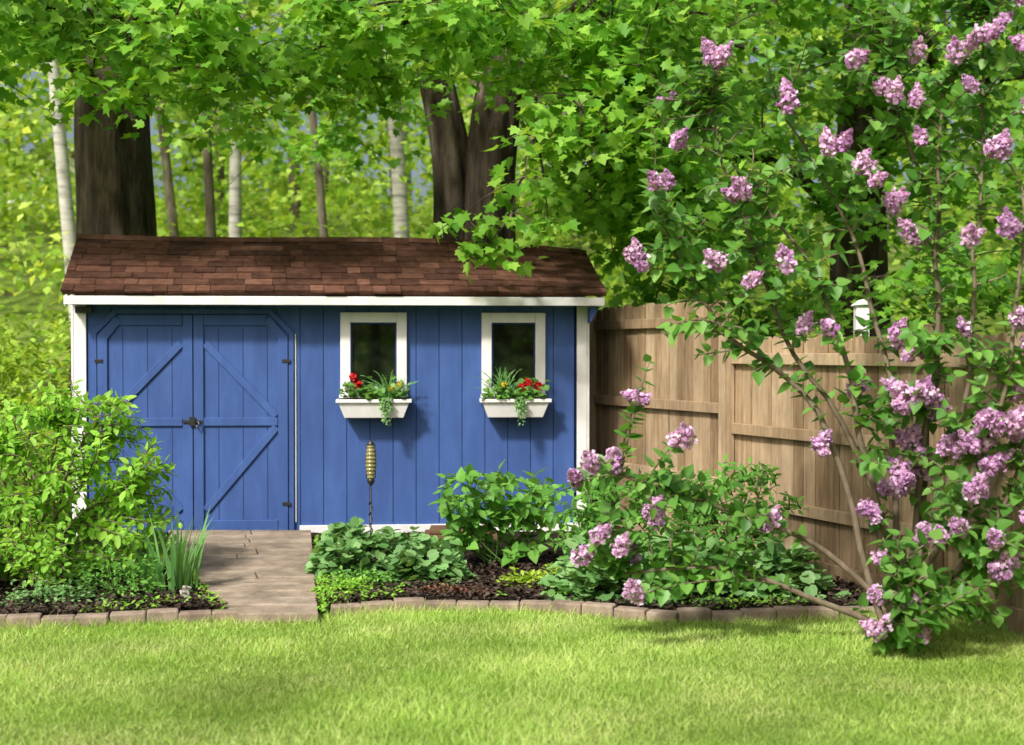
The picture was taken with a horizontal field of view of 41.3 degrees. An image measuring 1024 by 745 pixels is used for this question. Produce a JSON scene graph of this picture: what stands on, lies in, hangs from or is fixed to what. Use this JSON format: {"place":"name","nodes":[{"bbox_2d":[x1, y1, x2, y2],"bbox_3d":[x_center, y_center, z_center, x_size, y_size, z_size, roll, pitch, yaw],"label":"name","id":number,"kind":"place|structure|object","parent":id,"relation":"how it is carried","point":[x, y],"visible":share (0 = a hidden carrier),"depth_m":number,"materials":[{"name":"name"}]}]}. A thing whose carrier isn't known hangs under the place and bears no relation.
{"place":"outdoors","nodes":[
{"label":"outdoors","id":0,"kind":"place"},
{"bbox_2d":[168,530,317,622],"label":"garden path","id":1,"kind":"structure","parent":0,"point":[254,574],"depth_m":9.60,"materials":[{"name":"stone"}]},
{"bbox_2d":[0,210,1023,744],"bbox_3d":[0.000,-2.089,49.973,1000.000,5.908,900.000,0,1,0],"label":"ground","id":2,"kind":"structure","parent":0,"point":[30,304],"depth_m":6.88,"materials":[{"name":"green plant"}]},
{"bbox_2d":[0,287,71,512],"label":"yellow shrub","id":3,"kind":"object","parent":2,"relation":"on","point":[11,372],"visible":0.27,"depth_m":14.13,"materials":[{"name":"green plant"}]},
{"bbox_2d":[0,152,159,211],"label":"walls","id":4,"kind":"structure","parent":2,"relation":"on","point":[72,162],"depth_m":55.88,"materials":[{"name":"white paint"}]},
{"bbox_2d":[2,143,73,177],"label":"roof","id":5,"kind":"structure","parent":4,"relation":"on","point":[72,155],"depth_m":55.47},
{"bbox_2d":[16,60,184,335],"bbox_3d":[-7.312,-5.111,19.420,5.249,12.062,3.822,0,1,0],"label":"aspen tree","id":6,"kind":"object","parent":2,"relation":"on","point":[66,206],"visible":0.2,"depth_m":19.38,"materials":[{"name":"white plant"}]},
{"bbox_2d":[0,608,234,628],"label":"brick edging","id":7,"kind":"object","parent":2,"relation":"on","point":[168,614],"visible":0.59,"depth_m":8.20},
{"bbox_2d":[0,0,432,505],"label":"maple tree","id":8,"kind":"object","parent":2,"relation":"on","point":[106,54],"visible":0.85,"depth_m":12.23,"materials":[{"name":"green plant"}]},
{"bbox_2d":[162,0,282,236],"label":"aspen tree","id":9,"kind":"object","parent":2,"relation":"on","point":[210,220],"visible":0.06,"depth_m":22.39,"materials":[{"name":"grey plant"}]},
{"bbox_2d":[154,0,360,236],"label":"birch tree","id":10,"kind":"object","parent":2,"relation":"on","point":[236,161],"visible":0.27,"depth_m":21.37,"materials":[{"name":"white plant"}]},
{"bbox_2d":[172,3,408,236],"bbox_3d":[-3.172,-5.404,20.964,4.385,11.862,4.314,0,1,0],"label":"aspen tree","id":11,"kind":"object","parent":2,"relation":"on","point":[322,216],"visible":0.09,"depth_m":20.91,"materials":[{"name":"grey plant"}]},
{"bbox_2d":[60,233,606,535],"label":"garden shed","id":12,"kind":"structure","parent":2,"relation":"on","point":[231,364],"depth_m":11.93,"materials":[{"name":"blue paint"}]},
{"bbox_2d":[91,308,293,532],"bbox_3d":[-2.774,0.429,11.817,1.735,1.970,0.040,0,1,-4],"label":"double door","id":13,"kind":"structure","parent":12,"relation":"in","point":[241,356],"depth_m":11.82,"materials":[{"name":"blue paint"}]},
{"bbox_2d":[339,312,407,397],"bbox_3d":[-1.215,-0.151,11.916,0.600,0.752,0.069,0,1,-4],"label":"window frame","id":14,"kind":"structure","parent":12,"relation":"in","point":[345,317],"depth_m":11.90,"materials":[{"name":"white paint"}]},
{"bbox_2d":[352,324,394,384],"label":"window pane","id":15,"kind":"structure","parent":12,"relation":"in","point":[373,345],"depth_m":11.94,"materials":[{"name":"black glass"}]},
{"bbox_2d":[336,369,418,425],"bbox_3d":[-1.168,0.217,11.813,0.720,0.494,0.297,0,1,-5],"label":"window box","id":16,"kind":"object","parent":12,"relation":"attached to","point":[385,405],"visible":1,"depth_m":11.76,"materials":[{"name":"white paint"},{"name":"red petals"},{"name":"green leaf"}]},
{"bbox_2d":[475,366,551,424],"bbox_3d":[0.002,0.202,11.893,0.690,0.527,0.267,0,1,-5],"label":"window box","id":17,"kind":"object","parent":12,"relation":"attached to","point":[502,404],"visible":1,"depth_m":11.86,"materials":[{"name":"white paint"},{"name":"red petals"},{"name":"green leaf"}]},
{"bbox_2d":[493,324,533,384],"bbox_3d":[0.011,-0.159,12.043,0.389,0.564,0.005,0,1,-4],"label":"window pane","id":18,"kind":"structure","parent":12,"relation":"in","point":[513,344],"depth_m":12.04,"materials":[{"name":"black glass"}]},
{"bbox_2d":[481,313,546,397],"bbox_3d":[0.014,-0.153,12.013,0.585,0.752,0.069,0,1,-4],"label":"window frame","id":19,"kind":"structure","parent":12,"relation":"in","point":[487,319],"depth_m":12.00,"materials":[{"name":"white paint"}]},
{"bbox_2d":[380,15,409,237],"bbox_3d":[-2.135,-5.479,22.477,4.847,11.309,4.200,0,1,0],"label":"aspen tree","id":20,"kind":"object","parent":2,"relation":"on","point":[400,202],"visible":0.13,"depth_m":22.35,"materials":[{"name":"white plant"}]},
{"bbox_2d":[0,520,872,616],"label":"garden bed","id":21,"kind":"object","parent":2,"relation":"on","point":[552,558],"visible":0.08,"depth_m":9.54,"materials":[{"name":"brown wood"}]},
{"bbox_2d":[0,507,89,594],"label":"garden shrub","id":22,"kind":"object","parent":21,"relation":"on","point":[48,557],"visible":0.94,"depth_m":8.84,"materials":[{"name":"green plant"}]},
{"bbox_2d":[0,571,107,607],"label":"catmint plant","id":23,"kind":"object","parent":21,"relation":"on","point":[41,590],"visible":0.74,"depth_m":8.58,"materials":[{"name":"green plant"}]},
{"bbox_2d":[0,367,186,582],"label":"garden shrub","id":24,"kind":"object","parent":21,"relation":"on","point":[129,497],"visible":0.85,"depth_m":9.26,"materials":[{"name":"green plant"}]},
{"bbox_2d":[60,540,174,600],"bbox_3d":[-2.570,1.310,8.859,0.750,0.414,0.633,0,1,-29],"label":"catmint plant","id":25,"kind":"object","parent":21,"relation":"on","point":[114,583],"visible":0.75,"depth_m":8.85,"materials":[{"name":"green plant"}]},
{"bbox_2d":[124,533,175,589],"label":"iris plant","id":26,"kind":"object","parent":21,"relation":"on","point":[146,568],"visible":0.58,"depth_m":8.99,"materials":[{"name":"green plant"}]},
{"bbox_2d":[121,523,180,574],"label":"iris plant","id":27,"kind":"object","parent":21,"relation":"on","point":[156,534],"visible":0.16,"depth_m":9.77,"materials":[{"name":"green plant"}]},
{"bbox_2d":[135,505,214,593],"bbox_3d":[-2.247,1.186,9.016,0.583,0.604,0.532,0,1,0],"label":"iris plant","id":28,"kind":"object","parent":21,"relation":"on","point":[175,566],"visible":0.81,"depth_m":8.96,"materials":[{"name":"green plant"}]},
{"bbox_2d":[179,585,190,602],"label":"white flower","id":29,"kind":"object","parent":21,"relation":"on","point":[185,591],"visible":0.72,"depth_m":8.63,"materials":[{"name":"white plant"}]},
{"bbox_2d":[310,572,382,596],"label":"groundcover plant","id":30,"kind":"object","parent":21,"relation":"on","point":[350,582],"visible":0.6,"depth_m":8.98,"materials":[{"name":"green plant"}]},
{"bbox_2d":[304,516,421,583],"bbox_3d":[-1.069,1.254,9.638,0.889,0.501,0.746,0,1,0],"label":"columbine plant","id":31,"kind":"object","parent":21,"relation":"on","point":[349,542],"visible":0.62,"depth_m":9.51,"materials":[{"name":"green plant"}]},
{"bbox_2d":[319,564,414,588],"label":"groundcover plant","id":32,"kind":"object","parent":21,"relation":"on","point":[375,577],"visible":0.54,"depth_m":9.25,"materials":[{"name":"green plant"}]},
{"bbox_2d":[365,439,375,561],"bbox_3d":[-1.000,1.037,9.617,0.081,1.125,0.081,0,1,0],"label":"garden stake light","id":33,"kind":"object","parent":21,"relation":"on","point":[370,461],"visible":0.99,"depth_m":9.59,"materials":[{"name":"gold metal"}]},
{"bbox_2d":[367,526,480,585],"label":"columbine plant","id":34,"kind":"object","parent":21,"relation":"on","point":[451,562],"visible":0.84,"depth_m":9.39,"materials":[{"name":"green plant"}]},
{"bbox_2d":[403,582,495,593],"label":"mulch","id":35,"kind":"object","parent":21,"relation":"on","point":[458,586],"visible":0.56,"depth_m":9.01,"materials":[{"name":"brown wood"}]},
{"bbox_2d":[424,525,497,541],"bbox_3d":[-0.435,1.394,11.548,0.630,0.150,0.350,0,1,0],"label":"wooden step","id":36,"kind":"object","parent":21,"relation":"on","point":[433,530],"visible":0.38,"depth_m":11.40,"materials":[{"name":"brown wood"}]},
{"bbox_2d":[74,534,866,612],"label":"edge weeds","id":37,"kind":"object","parent":21,"relation":"on","point":[323,605],"visible":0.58,"depth_m":8.55,"materials":[{"name":"green plant"}]},
{"bbox_2d":[428,459,566,566],"bbox_3d":[-0.114,1.078,10.189,1.072,0.838,0.786,0,1,0],"label":"hydrangea shrub","id":38,"kind":"object","parent":21,"relation":"on","point":[520,505],"visible":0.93,"depth_m":10.06,"materials":[{"name":"green plant"}]},
{"bbox_2d":[492,567,543,587],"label":"yellow perennial","id":39,"kind":"object","parent":21,"relation":"on","point":[520,579],"visible":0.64,"depth_m":9.24,"materials":[{"name":"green plant"}]},
{"bbox_2d":[533,562,558,579],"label":"yellow perennial","id":40,"kind":"object","parent":21,"relation":"on","point":[544,572],"visible":0.18,"depth_m":9.50,"materials":[{"name":"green plant"}]},
{"bbox_2d":[537,530,663,603],"bbox_3d":[0.622,1.285,8.881,0.926,0.463,0.737,0,1,0],"label":"ladys mantle plant","id":41,"kind":"object","parent":21,"relation":"on","point":[580,582],"visible":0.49,"depth_m":8.70,"materials":[{"name":"green plant"}]},
{"bbox_2d":[536,454,808,583],"bbox_3d":[1.082,1.043,9.378,1.837,0.932,0.862,0,1,0],"label":"peony shrub","id":42,"kind":"object","parent":21,"relation":"on","point":[723,483],"visible":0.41,"depth_m":9.25,"materials":[{"name":"green plant"}]},
{"bbox_2d":[621,525,781,607],"bbox_3d":[1.220,1.260,8.786,1.074,0.516,0.760,0,1,0],"label":"ladys mantle plant","id":43,"kind":"object","parent":21,"relation":"on","point":[712,543],"visible":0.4,"depth_m":8.62,"materials":[{"name":"green plant"}]},
{"bbox_2d":[712,535,850,603],"bbox_3d":[1.747,1.284,8.829,0.816,0.465,0.709,-1,1,-32],"label":"ladys mantle plant","id":44,"kind":"object","parent":21,"relation":"on","point":[780,558],"visible":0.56,"depth_m":8.75,"materials":[{"name":"green plant"}]},
{"bbox_2d":[0,0,1023,453],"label":"woodland","id":45,"kind":"object","parent":2,"relation":"on","point":[290,186],"visible":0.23,"depth_m":29.73,"materials":[{"name":"green plant"}]},
{"bbox_2d":[242,0,819,303],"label":"maple tree","id":46,"kind":"object","parent":2,"relation":"on","point":[477,189],"visible":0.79,"depth_m":11.97,"materials":[{"name":"green plant"}]},
{"bbox_2d":[331,597,885,622],"bbox_3d":[0.827,1.494,8.457,3.940,0.108,0.445,0,1,2],"label":"brick edging","id":47,"kind":"object","parent":2,"relation":"on","point":[707,614],"visible":0.41,"depth_m":8.41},
{"bbox_2d":[589,300,730,538],"bbox_3d":[1.239,0.403,11.896,0.124,2.120,2.391,0,1,-25],"label":"wooden fence","id":48,"kind":"object","parent":2,"relation":"on","point":[624,340],"visible":0.42,"depth_m":11.92,"materials":[{"name":"brown wood"}]},
{"bbox_2d":[558,0,1023,338],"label":"maple tree","id":49,"kind":"object","parent":2,"relation":"on","point":[852,103],"visible":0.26,"depth_m":14.93,"materials":[{"name":"green plant"}]},
{"bbox_2d":[567,0,1023,656],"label":"lilac bush","id":50,"kind":"object","parent":2,"relation":"on","point":[913,598],"visible":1,"depth_m":7.55,"materials":[{"name":"green plant"}]},
{"bbox_2d":[718,324,1023,635],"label":"wooden fence","id":51,"kind":"object","parent":2,"relation":"on","point":[765,423],"visible":0.29,"depth_m":9.62,"materials":[{"name":"brown wood"}]},
{"bbox_2d":[851,299,869,337],"bbox_3d":[2.690,0.462,10.459,0.135,2.048,0.140,0,1,0],"label":"white post","id":52,"kind":"object","parent":51,"relation":"on","point":[860,311],"visible":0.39,"depth_m":10.39,"materials":[{"name":"paint"}]},
{"bbox_2d":[0,0,1023,211],"label":"sky","id":53,"kind":"structure","parent":0,"point":[414,174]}
]}

